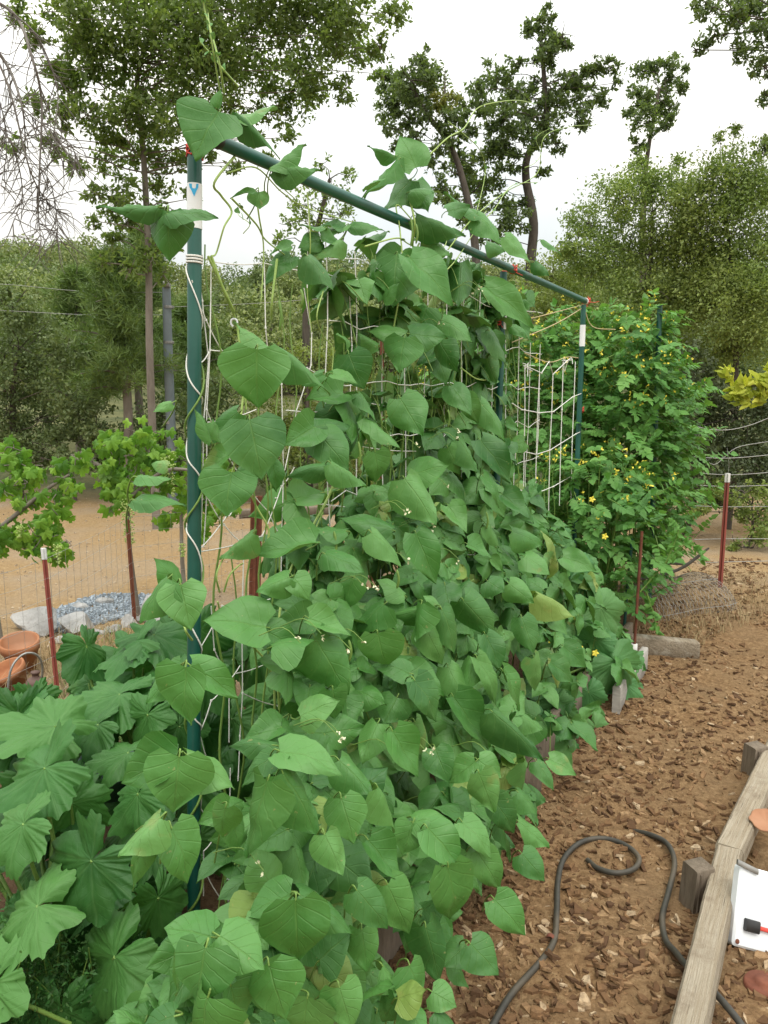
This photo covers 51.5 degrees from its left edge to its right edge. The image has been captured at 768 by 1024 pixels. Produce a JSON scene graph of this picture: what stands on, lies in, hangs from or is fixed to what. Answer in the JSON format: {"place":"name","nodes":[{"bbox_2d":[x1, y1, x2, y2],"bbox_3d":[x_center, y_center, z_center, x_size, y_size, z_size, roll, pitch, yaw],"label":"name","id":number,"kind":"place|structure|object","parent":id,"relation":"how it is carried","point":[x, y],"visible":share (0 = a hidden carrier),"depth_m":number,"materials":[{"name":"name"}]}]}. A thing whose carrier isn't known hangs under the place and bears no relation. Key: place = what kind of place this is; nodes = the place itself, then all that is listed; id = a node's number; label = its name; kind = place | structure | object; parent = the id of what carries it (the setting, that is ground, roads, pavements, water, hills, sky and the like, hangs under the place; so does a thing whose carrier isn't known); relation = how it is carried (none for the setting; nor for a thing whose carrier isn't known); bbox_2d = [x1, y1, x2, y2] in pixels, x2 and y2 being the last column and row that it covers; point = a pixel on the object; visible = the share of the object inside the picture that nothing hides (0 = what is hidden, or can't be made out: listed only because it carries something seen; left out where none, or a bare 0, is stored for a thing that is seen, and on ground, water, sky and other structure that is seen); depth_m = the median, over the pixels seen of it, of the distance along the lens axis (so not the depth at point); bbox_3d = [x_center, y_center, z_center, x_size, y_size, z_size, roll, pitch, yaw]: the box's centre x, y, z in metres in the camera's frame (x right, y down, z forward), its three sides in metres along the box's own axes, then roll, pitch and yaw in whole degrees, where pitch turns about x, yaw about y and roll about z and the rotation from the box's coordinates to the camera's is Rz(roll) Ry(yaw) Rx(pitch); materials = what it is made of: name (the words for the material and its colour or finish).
{"place":"outdoors","nodes":[
{"label":"outdoors","id":0,"kind":"place"},
{"bbox_2d":[28,1003,71,1023],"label":"stem","id":1,"kind":"object","parent":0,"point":[50,1015],"visible":0.62,"depth_m":1.82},
{"bbox_2d":[0,313,767,1023],"bbox_3d":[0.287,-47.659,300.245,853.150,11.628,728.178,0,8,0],"label":"ground","id":2,"kind":"structure","parent":0,"point":[86,525],"depth_m":3.81,"materials":[{"name":"soil"}]},
{"bbox_2d":[0,657,26,691],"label":"terracotta pot","id":3,"kind":"object","parent":2,"relation":"on","point":[19,666],"visible":0.56,"depth_m":4.37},
{"bbox_2d":[0,631,39,673],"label":"terracotta pot","id":4,"kind":"object","parent":2,"relation":"on","point":[18,642],"visible":0.65,"depth_m":4.69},
{"bbox_2d":[0,259,47,312],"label":"hillside tree","id":5,"kind":"object","parent":2,"relation":"on","point":[4,277],"visible":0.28,"depth_m":38.45,"materials":[{"name":"green plant"}]},
{"bbox_2d":[0,249,53,280],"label":"hillside tree","id":6,"kind":"object","parent":2,"relation":"on","point":[33,264],"visible":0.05,"depth_m":44.26,"materials":[{"name":"green plant"}]},
{"bbox_2d":[10,606,56,637],"bbox_3d":[-2.365,0.759,5.478,0.384,0.241,0.223,4,9,26],"label":"rock","id":7,"kind":"object","parent":2,"relation":"on","point":[29,617],"visible":0.7,"depth_m":5.41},
{"bbox_2d":[0,250,75,283],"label":"hillside tree","id":8,"kind":"object","parent":2,"relation":"on","point":[20,259],"visible":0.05,"depth_m":42.47,"materials":[{"name":"green plant"}]},
{"bbox_2d":[0,434,93,638],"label":"grapevine","id":9,"kind":"object","parent":2,"relation":"on","point":[16,460],"visible":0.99,"depth_m":4.92,"materials":[{"name":"green plant"}]},
{"bbox_2d":[41,548,59,697],"bbox_3d":[-1.743,0.597,4.160,0.053,0.828,0.020,0,8,0],"label":"fence post","id":10,"kind":"object","parent":2,"relation":"on","point":[49,611],"visible":0.8,"depth_m":4.15,"materials":[{"name":"metal"}]},
{"bbox_2d":[12,267,99,312],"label":"hillside tree","id":11,"kind":"object","parent":2,"relation":"on","point":[34,291],"visible":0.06,"depth_m":36.32,"materials":[{"name":"green plant"}]},
{"bbox_2d":[0,2,112,283],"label":"leafless tree","id":12,"kind":"object","parent":2,"relation":"on","point":[3,141],"visible":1,"depth_m":7.52,"materials":[{"name":"wood"}]},
{"bbox_2d":[0,279,123,497],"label":"grey shrub","id":13,"kind":"object","parent":2,"relation":"on","point":[51,336],"visible":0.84,"depth_m":12.26,"materials":[{"name":"green plant"}]},
{"bbox_2d":[7,233,118,271],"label":"hillside tree","id":14,"kind":"object","parent":2,"relation":"on","point":[36,252],"visible":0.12,"depth_m":52.08,"materials":[{"name":"green plant"}]},
{"bbox_2d":[0,420,136,500],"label":"brush","id":15,"kind":"object","parent":2,"relation":"on","point":[52,436],"visible":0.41,"depth_m":12.21,"materials":[{"name":"green plant"}]},
{"bbox_2d":[21,260,121,451],"bbox_3d":[-5.851,-2.745,14.742,2.124,3.795,1.987,0,8,0],"label":"pine tree","id":16,"kind":"object","parent":2,"relation":"on","point":[65,305],"visible":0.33,"depth_m":14.41,"materials":[{"name":"green plant"}]},
{"bbox_2d":[0,874,146,1023],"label":"carrot plant","id":17,"kind":"object","parent":2,"relation":"on","point":[62,982],"visible":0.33,"depth_m":1.90,"materials":[{"name":"green plant"}]},
{"bbox_2d":[1,613,147,699],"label":"dry grass","id":18,"kind":"structure","parent":2,"relation":"on","point":[50,674],"depth_m":4.93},
{"bbox_2d":[58,611,94,633],"bbox_3d":[-2.133,0.786,5.503,0.204,0.194,0.221,0,8,0],"label":"rock","id":19,"kind":"object","parent":2,"relation":"on","point":[67,619],"visible":0.69,"depth_m":5.45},
{"bbox_2d":[22,592,150,632],"bbox_3d":[-1.996,0.744,5.960,1.086,0.077,1.105,0,8,0],"label":"crushed stone","id":20,"kind":"object","parent":2,"relation":"on","point":[119,603],"visible":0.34,"depth_m":6.02,"materials":[{"name":"gravel"}]},
{"bbox_2d":[0,680,204,1023],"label":"squash plant","id":21,"kind":"object","parent":2,"relation":"on","point":[57,812],"visible":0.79,"depth_m":1.95,"materials":[{"name":"green plant"}]},
{"bbox_2d":[53,245,168,277],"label":"hillside tree","id":22,"kind":"object","parent":2,"relation":"on","point":[68,257],"visible":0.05,"depth_m":49.92,"materials":[{"name":"green plant"}]},
{"bbox_2d":[57,228,185,489],"bbox_3d":[-3.761,-2.105,11.767,1.813,4.113,1.688,3,9,22],"label":"pine tree","id":23,"kind":"object","parent":2,"relation":"on","point":[123,363],"visible":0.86,"depth_m":11.48,"materials":[{"name":"green plant"}]},
{"bbox_2d":[11,603,245,817],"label":"squash plant","id":24,"kind":"object","parent":2,"relation":"on","point":[112,685],"visible":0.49,"depth_m":2.82,"materials":[{"name":"green plant"}]},
{"bbox_2d":[126,520,136,621],"bbox_3d":[-1.756,0.431,5.525,0.045,0.763,0.019,0,8,0],"label":"fence post","id":25,"kind":"object","parent":2,"relation":"on","point":[128,535],"visible":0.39,"depth_m":5.52,"materials":[{"name":"metal"}]},
{"bbox_2d":[66,223,204,474],"bbox_3d":[-3.987,-2.667,13.346,2.126,4.605,2.032,0,8,0],"label":"pine tree","id":26,"kind":"object","parent":2,"relation":"on","point":[135,234],"visible":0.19,"depth_m":13.05,"materials":[{"name":"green plant"}]},
{"bbox_2d":[0,498,270,669],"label":"gravel","id":27,"kind":"structure","parent":2,"relation":"on","point":[23,605],"depth_m":7.48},
{"bbox_2d":[87,415,186,615],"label":"grapevine","id":28,"kind":"object","parent":2,"relation":"on","point":[115,476],"visible":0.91,"depth_m":5.57,"materials":[{"name":"green plant"}]},
{"bbox_2d":[0,502,323,689],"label":"wire fence","id":29,"kind":"object","parent":2,"relation":"on","point":[100,586],"visible":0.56,"depth_m":4.78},
{"bbox_2d":[162,281,178,501],"bbox_3d":[-3.195,-1.730,11.853,0.221,3.293,0.198,0,8,0],"label":"utility pole","id":30,"kind":"object","parent":2,"relation":"on","point":[168,342],"visible":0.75,"depth_m":11.74,"materials":[{"name":"metal"}]},
{"bbox_2d":[117,367,248,461],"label":"olive shrub","id":31,"kind":"object","parent":2,"relation":"on","point":[211,406],"visible":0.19,"depth_m":12.22,"materials":[{"name":"green plant"}]},
{"bbox_2d":[145,289,240,419],"bbox_3d":[-3.575,-2.487,14.678,1.834,3.304,1.965,3,9,17],"label":"pine tree","id":32,"kind":"object","parent":2,"relation":"on","point":[180,312],"visible":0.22,"depth_m":14.54,"materials":[{"name":"green plant"}]},
{"bbox_2d":[142,427,243,583],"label":"grapevine","id":33,"kind":"object","parent":2,"relation":"on","point":[179,486],"visible":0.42,"depth_m":5.82,"materials":[{"name":"green plant"}]},
{"bbox_2d":[170,258,224,294],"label":"hillside tree","id":34,"kind":"object","parent":2,"relation":"on","point":[181,276],"visible":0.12,"depth_m":51.91,"materials":[{"name":"green plant"}]},
{"bbox_2d":[0,0,414,528],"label":"oak tree","id":35,"kind":"object","parent":2,"relation":"on","point":[83,36],"visible":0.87,"depth_m":8.72,"materials":[{"name":"green plant"}]},
{"bbox_2d":[153,280,284,348],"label":"hillside tree","id":36,"kind":"object","parent":2,"relation":"on","point":[233,297],"visible":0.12,"depth_m":33.94,"materials":[{"name":"green plant"}]},
{"bbox_2d":[173,594,278,876],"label":"squash plant","id":37,"kind":"object","parent":2,"relation":"on","point":[207,833],"visible":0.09,"depth_m":3.02,"materials":[{"name":"green plant"}]},
{"bbox_2d":[132,429,329,489],"bbox_3d":[-2.337,-0.715,12.236,3.167,1.186,1.267,0,8,0],"label":"brush","id":38,"kind":"object","parent":2,"relation":"on","point":[161,442],"visible":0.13,"depth_m":12.16,"materials":[{"name":"green plant"}]},
{"bbox_2d":[203,310,259,387],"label":"hillside tree","id":39,"kind":"object","parent":2,"relation":"on","point":[229,341],"visible":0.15,"depth_m":28.30,"materials":[{"name":"green plant"}]},
{"bbox_2d":[205,277,258,329],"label":"hillside tree","id":40,"kind":"object","parent":2,"relation":"on","point":[236,283],"visible":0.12,"depth_m":41.06,"materials":[{"name":"green plant"}]},
{"bbox_2d":[215,265,267,313],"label":"hillside tree","id":41,"kind":"object","parent":2,"relation":"on","point":[255,268],"visible":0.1,"depth_m":57.26,"materials":[{"name":"green plant"}]},
{"bbox_2d":[219,261,268,287],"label":"hillside tree","id":42,"kind":"object","parent":2,"relation":"on","point":[232,270],"visible":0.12,"depth_m":60.01,"materials":[{"name":"green plant"}]},
{"bbox_2d":[249,496,262,595],"bbox_3d":[-1.020,0.287,6.302,0.124,0.827,0.066,0,8,0],"label":"fence post","id":43,"kind":"object","parent":2,"relation":"on","point":[253,576],"visible":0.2,"depth_m":6.30,"materials":[{"name":"metal"}]},
{"bbox_2d":[224,324,295,390],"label":"hillside tree","id":44,"kind":"object","parent":2,"relation":"on","point":[277,336],"visible":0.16,"depth_m":27.27,"materials":[{"name":"green plant"}]},
{"bbox_2d":[216,291,322,357],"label":"hillside tree","id":45,"kind":"object","parent":2,"relation":"on","point":[260,320],"visible":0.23,"depth_m":32.72,"materials":[{"name":"green plant"}]},
{"bbox_2d":[262,273,319,329],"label":"hillside tree","id":46,"kind":"object","parent":2,"relation":"on","point":[287,286],"visible":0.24,"depth_m":45.65,"materials":[{"name":"green plant"}]},
{"bbox_2d":[95,0,525,1023],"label":"bean plant","id":47,"kind":"object","parent":2,"relation":"on","point":[323,836],"visible":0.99,"depth_m":1.73,"materials":[{"name":"green plant"}]},
{"bbox_2d":[232,337,396,486],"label":"olive shrub","id":48,"kind":"object","parent":2,"relation":"on","point":[294,452],"visible":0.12,"depth_m":12.46,"materials":[{"name":"green plant"}]},
{"bbox_2d":[272,151,357,456],"bbox_3d":[-1.103,-2.894,12.822,1.416,5.315,1.220,0,8,0],"label":"young oak tree","id":49,"kind":"object","parent":2,"relation":"on","point":[323,204],"visible":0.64,"depth_m":12.57,"materials":[{"name":"green plant"}]},
{"bbox_2d":[280,249,349,303],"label":"hillside tree","id":50,"kind":"object","parent":2,"relation":"on","point":[342,261],"visible":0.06,"depth_m":57.48,"materials":[{"name":"green plant"}]},
{"bbox_2d":[284,334,354,393],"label":"hillside tree","id":51,"kind":"object","parent":2,"relation":"on","point":[313,360],"visible":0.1,"depth_m":26.69,"materials":[{"name":"green plant"}]},
{"bbox_2d":[274,295,383,372],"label":"hillside tree","id":52,"kind":"object","parent":2,"relation":"on","point":[295,319],"visible":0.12,"depth_m":29.67,"materials":[{"name":"green plant"}]},
{"bbox_2d":[217,143,550,895],"bbox_3d":[0.003,0.126,2.461,1.057,2.353,0.752,2,8,13],"label":"bean plant","id":53,"kind":"object","parent":2,"relation":"on","point":[463,725],"visible":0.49,"depth_m":2.42,"materials":[{"name":"green plant"}]},
{"bbox_2d":[185,139,598,910],"bbox_3d":[0.426,-0.091,3.835,0.106,2.284,4.048,5,9,29],"label":"trellis","id":54,"kind":"object","parent":2,"relation":"on","point":[195,319],"visible":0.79,"depth_m":2.15,"materials":[{"name":"green metal"}]},
{"bbox_2d":[185,217,542,902],"bbox_3d":[0.200,0.011,3.404,0.068,2.153,3.028,5,9,29],"label":"trellis net","id":55,"kind":"object","parent":54,"relation":"attached to","point":[231,320],"visible":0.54,"depth_m":2.37,"materials":[{"name":"white plastic"}]},
{"bbox_2d":[512,359,580,510],"bbox_3d":[1.020,-0.469,4.818,0.083,0.945,1.436,4,9,26],"label":"trellis net","id":56,"kind":"object","parent":54,"relation":"attached to","point":[551,411],"visible":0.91,"depth_m":4.80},
{"bbox_2d":[259,154,575,828],"bbox_3d":[0.044,-0.011,2.814,0.929,2.512,1.116,-3,9,-21],"label":"bean plant","id":57,"kind":"object","parent":2,"relation":"on","point":[398,279],"visible":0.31,"depth_m":2.76,"materials":[{"name":"green plant"}]},
{"bbox_2d":[372,42,489,352],"bbox_3d":[0.972,-5.386,16.412,2.496,7.658,1.798,0,8,0],"label":"mistletoe oak tree","id":58,"kind":"object","parent":2,"relation":"on","point":[407,94],"visible":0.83,"depth_m":15.89,"materials":[{"name":"green plant"}]},
{"bbox_2d":[428,76,463,116],"bbox_3d":[1.210,-8.210,15.627,0.725,0.886,0.570,0,8,0],"label":"mistletoe","id":59,"kind":"object","parent":58,"relation":"attached to","point":[436,95],"visible":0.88,"depth_m":15.57,"materials":[{"name":"green plant"}]},
{"bbox_2d":[319,100,597,821],"bbox_3d":[0.539,-0.466,3.441,1.710,3.110,1.084,-8,11,-42],"label":"bean plant","id":60,"kind":"object","parent":2,"relation":"on","point":[440,360],"visible":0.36,"depth_m":3.14,"materials":[{"name":"green plant"}]},
{"bbox_2d":[377,301,542,479],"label":"hedge bush","id":61,"kind":"object","parent":2,"relation":"on","point":[513,411],"depth_m":12.91,"materials":[{"name":"green plant"}]},
{"bbox_2d":[382,308,565,557],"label":"tomato plant","id":62,"kind":"object","parent":2,"relation":"on","point":[432,377],"visible":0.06,"depth_m":6.51,"materials":[{"name":"green plant"}]},
{"bbox_2d":[334,622,632,1023],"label":"bed board","id":63,"kind":"object","parent":2,"relation":"on","point":[390,942],"visible":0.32,"depth_m":2.29,"materials":[{"name":"grey wood"}]},
{"bbox_2d":[377,121,595,740],"bbox_3d":[0.663,-0.713,4.403,1.006,3.417,2.518,2,8,12],"label":"bean plant","id":64,"kind":"object","parent":2,"relation":"on","point":[519,554],"visible":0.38,"depth_m":3.54,"materials":[{"name":"green plant"}]},
{"bbox_2d":[525,747,542,791],"bbox_3d":[0.589,1.057,3.238,0.100,0.200,0.040,0,8,0],"label":"wooden peg","id":65,"kind":"object","parent":2,"relation":"on","point":[533,780],"visible":0.24,"depth_m":3.22,"materials":[{"name":"grey wood"}]},
{"bbox_2d":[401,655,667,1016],"bbox_3d":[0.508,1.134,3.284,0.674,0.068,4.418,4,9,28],"label":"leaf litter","id":66,"kind":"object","parent":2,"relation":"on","point":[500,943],"visible":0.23,"depth_m":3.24,"materials":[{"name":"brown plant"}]},
{"bbox_2d":[445,0,625,422],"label":"tall oak tree","id":67,"kind":"object","parent":2,"relation":"on","point":[500,148],"visible":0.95,"depth_m":16.80,"materials":[{"name":"green plant"}]},
{"bbox_2d":[450,128,639,715],"bbox_3d":[0.811,-0.467,4.115,1.078,3.131,0.922,5,9,29],"label":"bean plant","id":68,"kind":"object","parent":2,"relation":"on","point":[560,588],"visible":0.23,"depth_m":4.04,"materials":[{"name":"green plant"}]},
{"bbox_2d":[450,285,650,556],"bbox_3d":[1.180,-0.523,6.354,1.814,2.418,1.811,0,8,0],"label":"tomato plant","id":69,"kind":"object","parent":2,"relation":"on","point":[556,338],"visible":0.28,"depth_m":5.86,"materials":[{"name":"green plant"}]},
{"bbox_2d":[516,242,602,429],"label":"bush","id":70,"kind":"object","parent":2,"relation":"on","point":[544,306],"visible":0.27,"depth_m":12.42,"materials":[{"name":"green plant"}]},
{"bbox_2d":[388,556,767,1023],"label":"bark chips","id":71,"kind":"object","parent":2,"relation":"on","point":[542,1011],"visible":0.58,"depth_m":2.65,"materials":[{"name":"wood"}]},
{"bbox_2d":[489,829,744,1023],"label":"garden hose","id":72,"kind":"object","parent":71,"relation":"on","point":[520,983],"visible":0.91,"depth_m":2.49,"materials":[{"name":"rubber"}]},
{"bbox_2d":[511,290,645,670],"bbox_3d":[1.031,-0.195,4.932,0.963,2.220,1.420,0,8,0],"label":"bean plant","id":73,"kind":"object","parent":2,"relation":"on","point":[529,302],"visible":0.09,"depth_m":4.54,"materials":[{"name":"green plant"}]},
{"bbox_2d":[520,496,644,749],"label":"cucumber plant","id":74,"kind":"object","parent":2,"relation":"on","point":[605,651],"visible":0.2,"depth_m":4.19,"materials":[{"name":"green plant"}]},
{"bbox_2d":[526,429,684,626],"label":"tomato plant","id":75,"kind":"object","parent":2,"relation":"on","point":[628,504],"visible":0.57,"depth_m":5.11,"materials":[{"name":"green plant"}]},
{"bbox_2d":[612,647,647,713],"bbox_3d":[1.367,0.919,4.401,0.040,0.150,0.742,4,9,28],"label":"bed board","id":76,"kind":"object","parent":2,"relation":"on","point":[619,693],"visible":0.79,"depth_m":4.10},
{"bbox_2d":[530,288,737,604],"bbox_3d":[1.830,-0.440,5.955,1.515,2.366,1.506,0,8,0],"label":"tomato plant","id":77,"kind":"object","parent":2,"relation":"on","point":[640,342],"visible":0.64,"depth_m":5.63,"materials":[{"name":"green plant"}]},
{"bbox_2d":[631,531,642,649],"bbox_3d":[1.553,0.511,4.877,0.057,0.793,0.039,-4,9,-28],"label":"rusty stake","id":78,"kind":"object","parent":2,"relation":"on","point":[634,644],"visible":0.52,"depth_m":4.87,"materials":[{"name":"metal"}]},
{"bbox_2d":[549,144,733,454],"bbox_3d":[3.706,-2.661,11.650,2.739,5.250,2.110,0,8,0],"label":"brush tree","id":79,"kind":"object","parent":2,"relation":"on","point":[579,259],"visible":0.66,"depth_m":11.39,"materials":[{"name":"green plant"}]},
{"bbox_2d":[647,304,661,614],"bbox_3d":[1.953,-0.349,5.757,0.063,2.242,0.040,0,8,0],"label":"garden stake","id":80,"kind":"object","parent":2,"relation":"on","point":[658,326],"visible":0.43,"depth_m":5.64,"materials":[{"name":"green metal"}]},
{"bbox_2d":[620,50,690,287],"bbox_3d":[6.399,-6.546,19.227,1.671,8.682,1.878,0,8,0],"label":"slender oak tree","id":81,"kind":"object","parent":2,"relation":"on","point":[645,101],"visible":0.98,"depth_m":18.69,"materials":[{"name":"green plant"}]},
{"bbox_2d":[594,348,722,584],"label":"tomato plant","id":82,"kind":"object","parent":2,"relation":"on","point":[689,529],"visible":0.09,"depth_m":6.30,"materials":[{"name":"green plant"}]},
{"bbox_2d":[630,633,699,658],"bbox_3d":[1.737,0.842,4.968,0.431,0.120,0.085,3,9,19],"label":"landscape timber","id":83,"kind":"object","parent":2,"relation":"on","point":[674,647],"visible":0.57,"depth_m":4.92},
{"bbox_2d":[639,517,709,635],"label":"tomato plant","id":84,"kind":"object","parent":2,"relation":"on","point":[649,601],"visible":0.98,"depth_m":4.84,"materials":[{"name":"green plant"}]},
{"bbox_2d":[617,572,736,620],"bbox_3d":[2.194,0.618,6.081,0.842,0.220,0.616,-4,9,-27],"label":"wire netting roll","id":85,"kind":"object","parent":2,"relation":"on","point":[675,578],"visible":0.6,"depth_m":5.96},
{"bbox_2d":[678,857,714,913],"bbox_3d":[0.993,1.190,2.538,0.076,0.151,0.096,-2,9,-16],"label":"wooden peg","id":86,"kind":"object","parent":2,"relation":"on","point":[696,873],"visible":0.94,"depth_m":2.51,"materials":[{"name":"brown wood"}]},
{"bbox_2d":[631,564,767,643],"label":"dry grass","id":87,"kind":"structure","parent":2,"relation":"on","point":[702,619],"depth_m":5.98,"materials":[{"name":"plant"}]},
{"bbox_2d":[640,121,767,484],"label":"brush tree","id":88,"kind":"object","parent":2,"relation":"on","point":[737,278],"visible":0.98,"depth_m":10.78,"materials":[{"name":"green plant"}]},
{"bbox_2d":[670,845,742,1023],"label":"landscape timber","id":89,"kind":"object","parent":2,"relation":"on","point":[695,1003],"visible":0.85,"depth_m":2.17,"materials":[{"name":"wood"}]},
{"bbox_2d":[657,424,767,535],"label":"dark bush","id":90,"kind":"object","parent":2,"relation":"on","point":[750,469],"visible":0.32,"depth_m":8.82,"materials":[{"name":"green plant"}]},
{"bbox_2d":[661,335,767,529],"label":"dark bush","id":91,"kind":"object","parent":2,"relation":"on","point":[726,440],"visible":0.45,"depth_m":9.31,"materials":[{"name":"green plant"}]},
{"bbox_2d":[718,473,730,586],"bbox_3d":[2.862,0.159,6.693,0.046,0.969,0.032,0,8,0],"label":"fence post","id":92,"kind":"object","parent":2,"relation":"on","point":[724,525],"visible":0.91,"depth_m":6.69,"materials":[{"name":"metal"}]},
{"bbox_2d":[693,418,767,562],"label":"wire fence","id":93,"kind":"object","parent":92,"relation":"attached to","point":[734,486],"visible":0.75,"depth_m":6.73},
{"bbox_2d":[684,0,767,158],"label":"overhanging oak tree","id":94,"kind":"object","parent":2,"relation":"on","point":[742,12],"visible":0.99,"depth_m":10.21,"materials":[{"name":"green plant"}]},
{"bbox_2d":[687,475,767,551],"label":"fence bush","id":95,"kind":"object","parent":2,"relation":"on","point":[761,529],"visible":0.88,"depth_m":8.41,"materials":[{"name":"green plant"}]},
{"bbox_2d":[694,316,767,380],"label":"hillside tree","id":96,"kind":"object","parent":2,"relation":"on","point":[742,368],"visible":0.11,"depth_m":25.81,"materials":[{"name":"green plant"}]},
{"bbox_2d":[715,740,767,861],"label":"landscape timber","id":97,"kind":"object","parent":2,"relation":"on","point":[740,830],"visible":0.84,"depth_m":2.88,"materials":[{"name":"wood"}]},
{"bbox_2d":[748,808,767,831],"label":"clay saucer","id":98,"kind":"object","parent":97,"relation":"on","point":[758,818],"visible":1,"depth_m":2.80,"materials":[{"name":"ceramic"}]},
{"bbox_2d":[715,362,767,409],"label":"young tree","id":99,"kind":"object","parent":2,"relation":"on","point":[739,393],"visible":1,"depth_m":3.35,"materials":[{"name":"yellow plant"}]},
{"bbox_2d":[728,859,767,951],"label":"white box","id":100,"kind":"object","parent":2,"relation":"on","point":[749,915],"visible":0.95,"depth_m":2.35,"materials":[{"name":"plastic"}]},
{"bbox_2d":[740,741,767,775],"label":"wooden peg","id":101,"kind":"object","parent":2,"relation":"on","point":[753,751],"visible":0.62,"depth_m":3.38,"materials":[{"name":"grey wood"}]},
{"bbox_2d":[743,970,767,997],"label":"clay saucer","id":102,"kind":"object","parent":2,"relation":"on","point":[757,980],"visible":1,"depth_m":2.17,"materials":[{"name":"ceramic"}]},
{"bbox_2d":[0,0,767,312],"label":"sky","id":103,"kind":"structure","parent":0,"point":[458,33],"materials":[{"name":"white"}]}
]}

